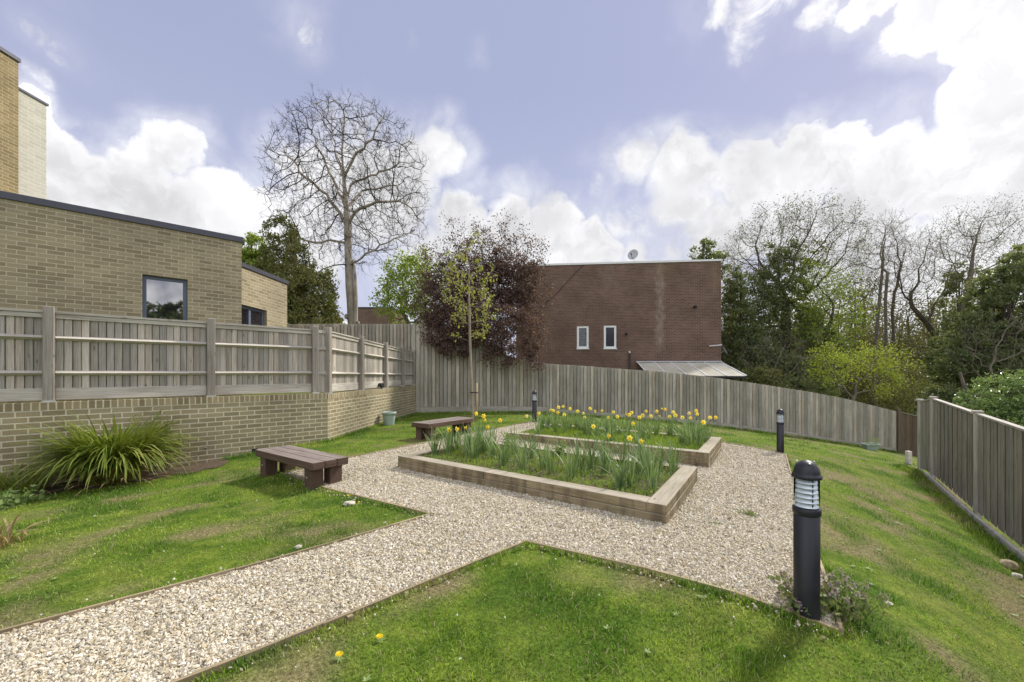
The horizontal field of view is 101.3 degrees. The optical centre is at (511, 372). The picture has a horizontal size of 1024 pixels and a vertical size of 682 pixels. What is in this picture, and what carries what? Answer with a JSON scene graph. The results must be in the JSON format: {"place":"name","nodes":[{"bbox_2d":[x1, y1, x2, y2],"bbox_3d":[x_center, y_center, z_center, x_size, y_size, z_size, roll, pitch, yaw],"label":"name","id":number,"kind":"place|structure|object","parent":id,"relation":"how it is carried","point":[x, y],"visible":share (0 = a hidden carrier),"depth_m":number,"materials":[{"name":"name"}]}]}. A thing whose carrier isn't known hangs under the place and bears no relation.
{"place":"outdoors","nodes":[
{"label":"outdoors","id":0,"kind":"place"},
{"bbox_2d":[13,388,371,402],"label":"ground","id":1,"kind":"structure","parent":0,"point":[259,394],"depth_m":11.74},
{"bbox_2d":[0,46,20,193],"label":"apartment block","id":2,"kind":"structure","parent":1,"relation":"on","point":[9,61],"depth_m":11.26,"materials":[{"name":"brown brick"}]},
{"bbox_2d":[18,87,48,198],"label":"stair tower","id":3,"kind":"structure","parent":1,"relation":"on","point":[31,145],"depth_m":11.87,"materials":[{"name":"brick"}]},
{"bbox_2d":[0,190,242,402],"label":"brick building","id":4,"kind":"structure","parent":1,"relation":"on","point":[62,257],"depth_m":9.21,"materials":[{"name":"brick"}]},
{"bbox_2d":[142,275,186,319],"bbox_3d":[-8.203,-1.409,9.929,0.635,1.652,0.618,0,0,0],"label":"window","id":5,"kind":"structure","parent":4,"relation":"in","point":[162,298],"depth_m":9.91,"materials":[{"name":"clear glass"}]},
{"bbox_2d":[242,232,268,267],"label":"bushy tree","id":6,"kind":"object","parent":1,"relation":"on","point":[249,253],"visible":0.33,"depth_m":24.67,"materials":[{"name":"green plant"}]},
{"bbox_2d":[242,262,288,326],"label":"brick building","id":7,"kind":"structure","parent":1,"relation":"on","point":[264,298],"depth_m":12.54,"materials":[{"name":"brick"}]},
{"bbox_2d":[242,305,263,325],"bbox_3d":[-7.525,-1.250,12.056,0.070,1.233,1.236,0,0,0],"label":"window","id":8,"kind":"structure","parent":7,"relation":"in","point":[250,316],"depth_m":12.17,"materials":[{"name":"black glass"}]},
{"bbox_2d":[248,209,345,323],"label":"conifer","id":9,"kind":"object","parent":1,"relation":"on","point":[306,296],"visible":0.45,"depth_m":21.50,"materials":[{"name":"green plant"}]},
{"bbox_2d":[287,324,415,387],"bbox_3d":[-6.564,-0.478,16.253,6.074,2.796,0.253,0,0,1],"label":"board fence","id":10,"kind":"object","parent":1,"relation":"on","point":[397,335],"visible":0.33,"depth_m":16.15,"materials":[{"name":"wood"}]},
{"bbox_2d":[368,243,446,323],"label":"spring tree","id":11,"kind":"object","parent":1,"relation":"on","point":[388,286],"visible":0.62,"depth_m":20.20,"materials":[{"name":"green plant"}]},
{"bbox_2d":[0,516,524,681],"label":"gravel path","id":12,"kind":"structure","parent":0,"point":[78,668],"depth_m":2.88,"materials":[{"name":"gravel"}]},
{"bbox_2d":[0,375,1023,681],"bbox_3d":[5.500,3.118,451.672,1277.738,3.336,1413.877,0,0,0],"label":"ground","id":13,"kind":"structure","parent":0,"point":[304,671],"depth_m":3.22,"materials":[{"name":"plant"}]},
{"bbox_2d":[0,512,54,547],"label":"strappy plant","id":14,"kind":"object","parent":13,"relation":"on","point":[8,529],"visible":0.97,"depth_m":4.10,"materials":[{"name":"plant"}]},
{"bbox_2d":[0,485,55,510],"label":"leafy plant","id":15,"kind":"object","parent":13,"relation":"on","point":[19,498],"visible":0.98,"depth_m":5.58,"materials":[{"name":"plant"}]},
{"bbox_2d":[13,459,229,495],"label":"soil","id":16,"kind":"structure","parent":13,"relation":"on","point":[206,465],"depth_m":7.17,"materials":[{"name":"soil"}]},
{"bbox_2d":[0,457,79,495],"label":"strappy plant","id":17,"kind":"object","parent":16,"relation":"on","point":[6,484],"visible":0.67,"depth_m":6.14,"materials":[{"name":"green plant"}]},
{"bbox_2d":[2,403,201,495],"bbox_3d":[-6.493,1.100,6.784,2.724,1.332,2.618,0,0,0],"label":"strappy plant","id":18,"kind":"object","parent":16,"relation":"on","point":[109,459],"visible":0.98,"depth_m":6.42,"materials":[{"name":"green plant"}]},
{"bbox_2d":[0,393,327,488],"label":"garden wall","id":19,"kind":"structure","parent":13,"relation":"on","point":[236,425],"depth_m":7.83,"materials":[{"name":"brick"}]},
{"bbox_2d":[0,306,319,402],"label":"board fence","id":20,"kind":"object","parent":19,"relation":"on","point":[49,354],"visible":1,"depth_m":7.46,"materials":[{"name":"wood"}]},
{"bbox_2d":[319,330,325,391],"bbox_3d":[-4.364,-0.258,9.648,0.117,1.415,0.248,0,0,35],"label":"corner panel","id":21,"kind":"object","parent":19,"relation":"on","point":[322,348],"visible":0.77,"depth_m":9.62,"materials":[{"name":"wood"}]},
{"bbox_2d":[0,513,430,633],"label":"timber edging","id":22,"kind":"object","parent":13,"relation":"on","point":[106,603],"visible":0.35,"depth_m":3.07,"materials":[{"name":"wood"}]},
{"bbox_2d":[255,445,347,490],"bbox_3d":[-3.246,1.478,6.422,1.722,0.489,0.540,0,0,36],"label":"bench","id":23,"kind":"object","parent":13,"relation":"on","point":[313,463],"visible":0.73,"depth_m":6.13,"materials":[{"name":"wood"}]},
{"bbox_2d":[251,82,433,323],"bbox_3d":[-9.326,-7.763,24.028,9.969,19.071,7.884,0,0,0],"label":"bare tree","id":24,"kind":"object","parent":13,"relation":"on","point":[351,315],"visible":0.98,"depth_m":23.59,"materials":[{"name":"grey plant"}]},
{"bbox_2d":[169,540,525,681],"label":"timber edging","id":25,"kind":"object","parent":13,"relation":"on","point":[216,667],"visible":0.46,"depth_m":2.55,"materials":[{"name":"wood"}]},
{"bbox_2d":[283,473,429,513],"bbox_3d":[-2.247,1.611,5.558,3.352,0.155,0.056,0,0,37],"label":"timber edging","id":26,"kind":"object","parent":13,"relation":"on","point":[393,504],"visible":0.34,"depth_m":5.21,"materials":[{"name":"wood"}]},
{"bbox_2d":[328,385,415,440],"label":"garden wall","id":27,"kind":"structure","parent":13,"relation":"on","point":[350,411],"depth_m":11.51,"materials":[{"name":"brick"}]},
{"bbox_2d":[323,327,415,393],"bbox_3d":[-4.037,-0.277,12.908,0.209,1.537,6.537,0,0,4],"label":"board fence","id":28,"kind":"object","parent":27,"relation":"on","point":[356,363],"visible":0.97,"depth_m":11.41,"materials":[{"name":"wood"}]},
{"bbox_2d":[358,307,407,323],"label":"distant house","id":29,"kind":"structure","parent":13,"relation":"on","point":[366,315],"depth_m":40.00,"materials":[{"name":"red brick"}]},
{"bbox_2d":[382,411,395,425],"bbox_3d":[-3.673,1.373,12.550,0.424,0.394,0.422,0,0,0],"label":"plant pot","id":30,"kind":"object","parent":13,"relation":"on","point":[388,417],"visible":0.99,"depth_m":12.41,"materials":[{"name":"green plastic"}]},
{"bbox_2d":[283,421,530,472],"bbox_3d":[-1.503,1.597,9.905,0.056,0.146,7.832,0,0,32],"label":"timber edging","id":31,"kind":"object","parent":13,"relation":"on","point":[401,447],"visible":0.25,"depth_m":8.52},
{"bbox_2d":[0,421,876,681],"bbox_3d":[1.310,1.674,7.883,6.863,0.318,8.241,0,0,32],"label":"gravel yard","id":32,"kind":"structure","parent":13,"relation":"on","point":[783,510],"depth_m":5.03,"materials":[{"name":"gravel"}]},
{"bbox_2d":[398,440,697,523],"bbox_3d":[0.422,1.518,6.453,4.448,0.312,2.094,0,0,37],"label":"raised bed","id":33,"kind":"object","parent":32,"relation":"on","point":[663,503],"visible":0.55,"depth_m":5.20,"materials":[{"name":"brown wood"}]},
{"bbox_2d":[426,446,675,496],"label":"soil","id":34,"kind":"structure","parent":33,"relation":"in","point":[586,478],"depth_m":5.95,"materials":[{"name":"soil"}]},
{"bbox_2d":[423,426,447,455],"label":"daffodil","id":35,"kind":"object","parent":34,"relation":"on","point":[434,446],"visible":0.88,"depth_m":7.12,"materials":[{"name":"green plant"}]},
{"bbox_2d":[433,426,456,455],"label":"daffodil","id":36,"kind":"object","parent":34,"relation":"on","point":[448,445],"visible":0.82,"depth_m":7.15,"materials":[{"name":"green plant"}]},
{"bbox_2d":[452,428,487,460],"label":"daffodil","id":37,"kind":"object","parent":34,"relation":"on","point":[473,449],"visible":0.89,"depth_m":6.78,"materials":[{"name":"green plant"}]},
{"bbox_2d":[480,426,504,456],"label":"daffodil","id":38,"kind":"object","parent":34,"relation":"on","point":[491,445],"visible":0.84,"depth_m":7.04,"materials":[{"name":"green plant"}]},
{"bbox_2d":[488,432,514,467],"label":"daffodil","id":39,"kind":"object","parent":34,"relation":"on","point":[503,456],"visible":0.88,"depth_m":6.31,"materials":[{"name":"green plant"}]},
{"bbox_2d":[500,425,535,454],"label":"daffodil","id":40,"kind":"object","parent":34,"relation":"on","point":[514,449],"visible":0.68,"depth_m":7.15,"materials":[{"name":"green plant"}]},
{"bbox_2d":[503,434,538,470],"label":"daffodil","id":41,"kind":"object","parent":34,"relation":"on","point":[522,459],"visible":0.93,"depth_m":6.05,"materials":[{"name":"green plant"}]},
{"bbox_2d":[511,428,552,461],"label":"daffodil","id":42,"kind":"object","parent":34,"relation":"on","point":[531,445],"visible":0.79,"depth_m":6.75,"materials":[{"name":"green plant"}]},
{"bbox_2d":[528,434,558,468],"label":"daffodil","id":43,"kind":"object","parent":34,"relation":"on","point":[542,464],"visible":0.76,"depth_m":6.15,"materials":[{"name":"green plant"}]},
{"bbox_2d":[417,443,674,495],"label":"bed weeds","id":44,"kind":"object","parent":34,"relation":"on","point":[485,461],"visible":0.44,"depth_m":6.03,"materials":[{"name":"plant"}]},
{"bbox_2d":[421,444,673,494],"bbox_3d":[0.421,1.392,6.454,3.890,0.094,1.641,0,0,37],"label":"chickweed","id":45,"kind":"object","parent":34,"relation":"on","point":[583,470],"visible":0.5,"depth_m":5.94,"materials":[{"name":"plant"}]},
{"bbox_2d":[538,441,570,473],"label":"daffodil","id":46,"kind":"object","parent":34,"relation":"on","point":[550,465],"visible":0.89,"depth_m":5.82,"materials":[{"name":"green plant"}]},
{"bbox_2d":[556,441,584,479],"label":"daffodil","id":47,"kind":"object","parent":34,"relation":"on","point":[570,470],"visible":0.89,"depth_m":5.55,"materials":[{"name":"green plant"}]},
{"bbox_2d":[559,432,600,468],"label":"daffodil","id":48,"kind":"object","parent":34,"relation":"on","point":[579,455],"visible":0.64,"depth_m":6.20,"materials":[{"name":"green plant"}]},
{"bbox_2d":[578,431,604,470],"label":"daffodil","id":49,"kind":"object","parent":34,"relation":"on","point":[591,462],"visible":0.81,"depth_m":6.04,"materials":[{"name":"green plant"}]},
{"bbox_2d":[589,435,620,473],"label":"daffodil","id":50,"kind":"object","parent":34,"relation":"on","point":[604,461],"visible":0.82,"depth_m":5.83,"materials":[{"name":"green plant"}]},
{"bbox_2d":[592,428,630,460],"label":"daffodil","id":51,"kind":"object","parent":34,"relation":"on","point":[603,439],"visible":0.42,"depth_m":6.59,"materials":[{"name":"green plant"}]},
{"bbox_2d":[594,450,636,489],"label":"daffodil","id":52,"kind":"object","parent":34,"relation":"on","point":[619,482],"visible":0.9,"depth_m":5.09,"materials":[{"name":"green plant"}]},
{"bbox_2d":[600,430,634,463],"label":"daffodil","id":53,"kind":"object","parent":34,"relation":"on","point":[629,438],"visible":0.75,"depth_m":6.38,"materials":[{"name":"green plant"}]},
{"bbox_2d":[606,445,649,487],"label":"daffodil","id":54,"kind":"object","parent":34,"relation":"on","point":[630,480],"visible":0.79,"depth_m":5.22,"materials":[{"name":"green plant"}]},
{"bbox_2d":[628,439,646,472],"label":"daffodil","id":55,"kind":"object","parent":34,"relation":"on","point":[640,456],"visible":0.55,"depth_m":6.00,"materials":[{"name":"green plant"}]},
{"bbox_2d":[632,442,669,476],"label":"daffodil","id":56,"kind":"object","parent":34,"relation":"on","point":[646,453],"visible":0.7,"depth_m":5.68,"materials":[{"name":"green plant"}]},
{"bbox_2d":[630,447,674,489],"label":"daffodil","id":57,"kind":"object","parent":34,"relation":"on","point":[653,477],"visible":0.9,"depth_m":5.10,"materials":[{"name":"green plant"}]},
{"bbox_2d":[638,435,675,470],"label":"daffodil","id":58,"kind":"object","parent":34,"relation":"on","point":[660,461],"visible":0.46,"depth_m":6.09,"materials":[{"name":"green plant"}]},
{"bbox_2d":[652,433,695,470],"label":"daffodil","id":59,"kind":"object","parent":34,"relation":"on","point":[672,463],"visible":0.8,"depth_m":5.96,"materials":[{"name":"green plant"}]},
{"bbox_2d":[507,424,721,467],"bbox_3d":[2.255,1.630,9.539,4.450,0.417,2.118,0,0,35],"label":"raised bed","id":60,"kind":"object","parent":32,"relation":"on","point":[707,453],"visible":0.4,"depth_m":8.30,"materials":[{"name":"brown wood"}]},
{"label":"soil","id":61,"kind":"structure","parent":60,"relation":"in","visible":0},
{"bbox_2d":[591,419,620,440],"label":"daffodil","id":62,"kind":"object","parent":61,"relation":"on","point":[610,432],"visible":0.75,"depth_m":8.74,"materials":[{"name":"green plant"}]},
{"bbox_2d":[521,425,707,449],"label":"bed grass","id":63,"kind":"structure","parent":61,"relation":"on","point":[574,430],"depth_m":9.29,"materials":[{"name":"plant"}]},
{"bbox_2d":[686,420,713,446],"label":"daffodil","id":64,"kind":"object","parent":61,"relation":"on","point":[699,441],"visible":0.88,"depth_m":8.15,"materials":[{"name":"green plant"}]},
{"bbox_2d":[412,417,474,440],"bbox_3d":[-1.658,1.430,10.332,0.580,0.520,1.602,0,0,36],"label":"bench","id":65,"kind":"object","parent":13,"relation":"on","point":[425,426],"visible":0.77,"depth_m":9.92,"materials":[{"name":"wood"}]},
{"bbox_2d":[437,229,498,417],"bbox_3d":[-1.373,-1.482,13.348,1.950,6.179,1.632,0,0,22],"label":"young tree","id":66,"kind":"object","parent":13,"relation":"on","point":[469,312],"visible":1,"depth_m":13.37,"materials":[{"name":"green plant"}]},
{"bbox_2d":[391,208,564,373],"bbox_3d":[-1.512,-2.642,17.592,7.482,8.624,4.533,0,0,0],"label":"purple tree","id":67,"kind":"object","parent":13,"relation":"on","point":[516,294],"visible":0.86,"depth_m":17.00,"materials":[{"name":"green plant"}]},
{"bbox_2d":[412,324,545,412],"bbox_3d":[-1.215,0.001,16.402,5.300,3.738,0.253,0,0,-5],"label":"board fence","id":68,"kind":"object","parent":13,"relation":"on","point":[442,384],"visible":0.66,"depth_m":16.26,"materials":[{"name":"wood"}]},
{"bbox_2d":[0,410,1023,681],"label":"edge grass","id":69,"kind":"structure","parent":13,"relation":"on","point":[958,514],"depth_m":3.68,"materials":[{"name":"plant"}]},
{"bbox_2d":[12,466,1023,680],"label":"clover and weeds","id":70,"kind":"object","parent":13,"relation":"on","point":[368,676],"visible":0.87,"depth_m":3.22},
{"bbox_2d":[532,390,536,422],"bbox_3d":[0.703,1.167,13.100,0.166,1.207,0.166,0,0,0],"label":"bollard light","id":71,"kind":"object","parent":13,"relation":"on","point":[534,402],"visible":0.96,"depth_m":13.04,"materials":[{"name":"grey paint"}]},
{"bbox_2d":[516,259,721,372],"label":"brick house","id":72,"kind":"structure","parent":13,"relation":"on","point":[624,315],"depth_m":24.53,"materials":[{"name":"red brick"}]},
{"bbox_2d":[577,326,588,348],"bbox_3d":[4.191,-2.055,24.860,0.758,1.375,0.161,0,0,6],"label":"window","id":73,"kind":"structure","parent":72,"relation":"in","point":[582,331],"depth_m":24.88,"materials":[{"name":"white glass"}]},
{"bbox_2d":[604,325,616,348],"bbox_3d":[5.767,-2.061,24.693,0.788,1.406,0.164,0,0,6],"label":"window","id":74,"kind":"structure","parent":72,"relation":"in","point":[609,330],"depth_m":24.71,"materials":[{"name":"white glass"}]},
{"bbox_2d":[525,540,838,633],"bbox_3d":[1.047,1.576,3.185,2.265,0.165,0.056,0,0,34],"label":"timber edging","id":75,"kind":"object","parent":13,"relation":"on","point":[620,563],"visible":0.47,"depth_m":3.12,"materials":[{"name":"wood"}]},
{"bbox_2d":[636,361,746,381],"bbox_3d":[9.468,1.456,22.687,4.839,4.229,3.100,0,0,6],"label":"lean to canopy","id":76,"kind":"object","parent":13,"relation":"on","point":[707,370],"visible":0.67,"depth_m":22.71,"materials":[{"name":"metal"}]},
{"bbox_2d":[689,236,729,281],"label":"tree","id":77,"kind":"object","parent":13,"relation":"on","point":[705,255],"depth_m":33.66,"materials":[{"name":"green plant"}]},
{"bbox_2d":[546,364,896,450],"bbox_3d":[9.144,1.708,17.223,15.632,4.107,0.818,0,0,-6],"label":"board fence","id":78,"kind":"object","parent":13,"relation":"on","point":[746,405],"visible":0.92,"depth_m":16.73,"materials":[{"name":"wood"}]},
{"bbox_2d":[735,362,791,387],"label":"bramble","id":79,"kind":"object","parent":13,"relation":"on","point":[763,378],"visible":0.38,"depth_m":22.69,"materials":[{"name":"green plant"}]},
{"bbox_2d":[721,263,811,386],"bbox_3d":[15.479,-1.761,26.544,5.924,10.430,4.740,0,0,0],"label":"ivy shrub","id":80,"kind":"object","parent":13,"relation":"on","point":[735,329],"visible":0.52,"depth_m":26.28,"materials":[{"name":"green plant"}]},
{"bbox_2d":[735,327,814,381],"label":"bare shrub","id":81,"kind":"object","parent":13,"relation":"on","point":[788,337],"visible":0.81,"depth_m":23.94,"materials":[{"name":"brown plant"}]},
{"bbox_2d":[776,409,784,452],"bbox_3d":[6.071,1.429,9.500,0.166,1.207,0.166,0,0,0],"label":"bollard light","id":82,"kind":"object","parent":13,"relation":"on","point":[780,413],"visible":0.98,"depth_m":9.44,"materials":[{"name":"grey paint"}]},
{"bbox_2d":[713,188,887,394],"bbox_3d":[18.903,-4.323,28.910,11.761,16.829,8.790,0,0,0],"label":"woodland tree","id":83,"kind":"object","parent":13,"relation":"on","point":[770,298],"visible":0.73,"depth_m":27.91,"materials":[{"name":"green plant"}]},
{"bbox_2d":[791,460,822,620],"bbox_3d":[1.895,1.167,2.700,0.166,1.207,0.166,0,0,0],"label":"bollard light","id":84,"kind":"object","parent":13,"relation":"on","point":[806,508],"visible":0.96,"depth_m":2.64,"materials":[{"name":"grey paint"}]},
{"bbox_2d":[767,372,850,396],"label":"bramble","id":85,"kind":"object","parent":13,"relation":"on","point":[832,392],"visible":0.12,"depth_m":22.33,"materials":[{"name":"green plant"}]},
{"bbox_2d":[785,454,846,635],"bbox_3d":[4.064,1.728,5.943,0.056,0.352,7.909,0,0,31],"label":"timber edging","id":86,"kind":"object","parent":13,"relation":"on","point":[840,625],"visible":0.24,"depth_m":2.68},
{"bbox_2d":[766,567,890,626],"bbox_3d":[2.075,1.461,2.751,0.739,0.310,0.357,0,0,0],"label":"dead nettle","id":87,"kind":"object","parent":13,"relation":"on","point":[834,601],"visible":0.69,"depth_m":2.72,"materials":[{"name":"green plant"}]},
{"bbox_2d":[783,252,882,393],"bbox_3d":[20.310,-1.684,26.970,5.583,11.912,4.387,0,0,0],"label":"woodland tree","id":88,"kind":"object","parent":13,"relation":"on","point":[831,303],"visible":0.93,"depth_m":26.61,"materials":[{"name":"green plant"}]},
{"bbox_2d":[802,336,926,400],"bbox_3d":[17.248,0.658,20.976,5.254,5.030,2.920,0,0,0],"label":"lime shrub","id":89,"kind":"object","parent":13,"relation":"on","point":[894,376],"visible":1,"depth_m":20.88,"materials":[{"name":"green plant"}]},
{"bbox_2d":[833,323,901,407],"bbox_3d":[29.986,0.271,35.838,5.166,9.053,4.592,0,0,-36],"label":"thicket","id":90,"kind":"object","parent":13,"relation":"on","point":[865,338],"visible":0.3,"depth_m":35.75,"materials":[{"name":"green plant"}]},
{"bbox_2d":[860,435,880,449],"bbox_3d":[14.343,2.789,16.728,0.746,0.599,0.385,0,0,0],"label":"trough planter","id":91,"kind":"object","parent":13,"relation":"on","point":[872,446],"visible":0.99,"depth_m":16.64,"materials":[{"name":"green plastic"}]},
{"bbox_2d":[721,255,1022,413],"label":"woodland","id":92,"kind":"object","parent":13,"relation":"on","point":[907,326],"visible":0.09,"depth_m":41.91,"materials":[{"name":"green plant"}]},
{"bbox_2d":[840,357,930,411],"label":"thicket","id":93,"kind":"object","parent":13,"relation":"on","point":[869,399],"visible":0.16,"depth_m":33.73,"materials":[{"name":"green plant"}]},
{"bbox_2d":[840,205,931,405],"bbox_3d":[29.017,-4.120,33.118,6.205,18.221,4.844,0,0,0],"label":"woodland tree","id":94,"kind":"object","parent":13,"relation":"on","point":[880,293],"visible":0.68,"depth_m":32.92,"materials":[{"name":"grey plant"}]},
{"bbox_2d":[859,209,921,409],"bbox_3d":[27.648,-3.676,31.073,4.317,17.334,3.852,0,0,0],"label":"woodland tree","id":95,"kind":"object","parent":13,"relation":"on","point":[885,313],"visible":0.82,"depth_m":30.94,"materials":[{"name":"brown plant"}]},
{"bbox_2d":[875,220,926,406],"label":"woodland tree","id":96,"kind":"object","parent":13,"relation":"on","point":[892,319],"visible":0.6,"depth_m":31.93,"materials":[{"name":"brown plant"}]},
{"bbox_2d":[868,326,935,407],"bbox_3d":[35.264,0.333,36.938,6.895,8.928,5.679,0,0,0],"label":"thicket","id":97,"kind":"object","parent":13,"relation":"on","point":[919,362],"visible":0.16,"depth_m":36.78,"materials":[{"name":"green plant"}]},
{"bbox_2d":[896,409,916,456],"bbox_3d":[17.628,2.718,18.617,1.646,2.239,0.324,0,0,-12],"label":"board fence","id":98,"kind":"object","parent":13,"relation":"on","point":[906,431],"visible":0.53,"depth_m":18.52,"materials":[{"name":"wood"}]},
{"bbox_2d":[872,378,946,414],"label":"bramble","id":99,"kind":"object","parent":13,"relation":"on","point":[892,404],"visible":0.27,"depth_m":24.22,"materials":[{"name":"green plant"}]},
{"bbox_2d":[867,218,993,338],"bbox_3d":[27.810,-2.722,27.909,7.279,15.427,4.540,0,0,0],"label":"woodland tree","id":100,"kind":"object","parent":13,"relation":"on","point":[923,319],"visible":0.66,"depth_m":27.94,"materials":[{"name":"brown plant"}]},
{"bbox_2d":[907,382,978,414],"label":"bramble","id":101,"kind":"object","parent":13,"relation":"on","point":[935,390],"visible":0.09,"depth_m":18.75,"materials":[{"name":"green plant"}]},
{"bbox_2d":[898,192,1023,377],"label":"woodland tree","id":102,"kind":"object","parent":13,"relation":"on","point":[971,264],"visible":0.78,"depth_m":24.96,"materials":[{"name":"grey plant"}]},
{"bbox_2d":[919,260,1017,396],"bbox_3d":[28.174,-1.115,25.999,5.039,11.800,4.069,0,0,0],"label":"ivy thicket","id":103,"kind":"object","parent":13,"relation":"on","point":[950,315],"visible":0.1,"depth_m":26.23,"materials":[{"name":"green plant"}]},
{"bbox_2d":[916,396,1023,560],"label":"panel fence","id":104,"kind":"object","parent":13,"relation":"on","point":[974,459],"visible":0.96,"depth_m":7.81,"materials":[{"name":"wood"}]},
{"bbox_2d":[925,244,1023,399],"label":"holly tree","id":105,"kind":"object","parent":13,"relation":"on","point":[1009,275],"visible":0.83,"depth_m":19.82,"materials":[{"name":"green plant"}]},
{"bbox_2d":[942,297,1023,397],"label":"bare shrub","id":106,"kind":"object","parent":13,"relation":"on","point":[995,357],"visible":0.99,"depth_m":17.53,"materials":[{"name":"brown plant"}]},
{"bbox_2d":[952,368,1023,426],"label":"laurel shrub","id":107,"kind":"object","parent":13,"relation":"on","point":[1006,407],"visible":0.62,"depth_m":14.32,"materials":[{"name":"green plant"}]},
{"bbox_2d":[999,559,1018,570],"bbox_3d":[6.277,2.433,5.303,0.170,0.140,0.169,0,0,-44],"label":"stone","id":108,"kind":"object","parent":13,"relation":"on","point":[1006,563],"visible":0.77,"depth_m":5.26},
{"bbox_2d":[0,0,1023,372],"label":"sky","id":109,"kind":"structure","parent":0,"point":[611,129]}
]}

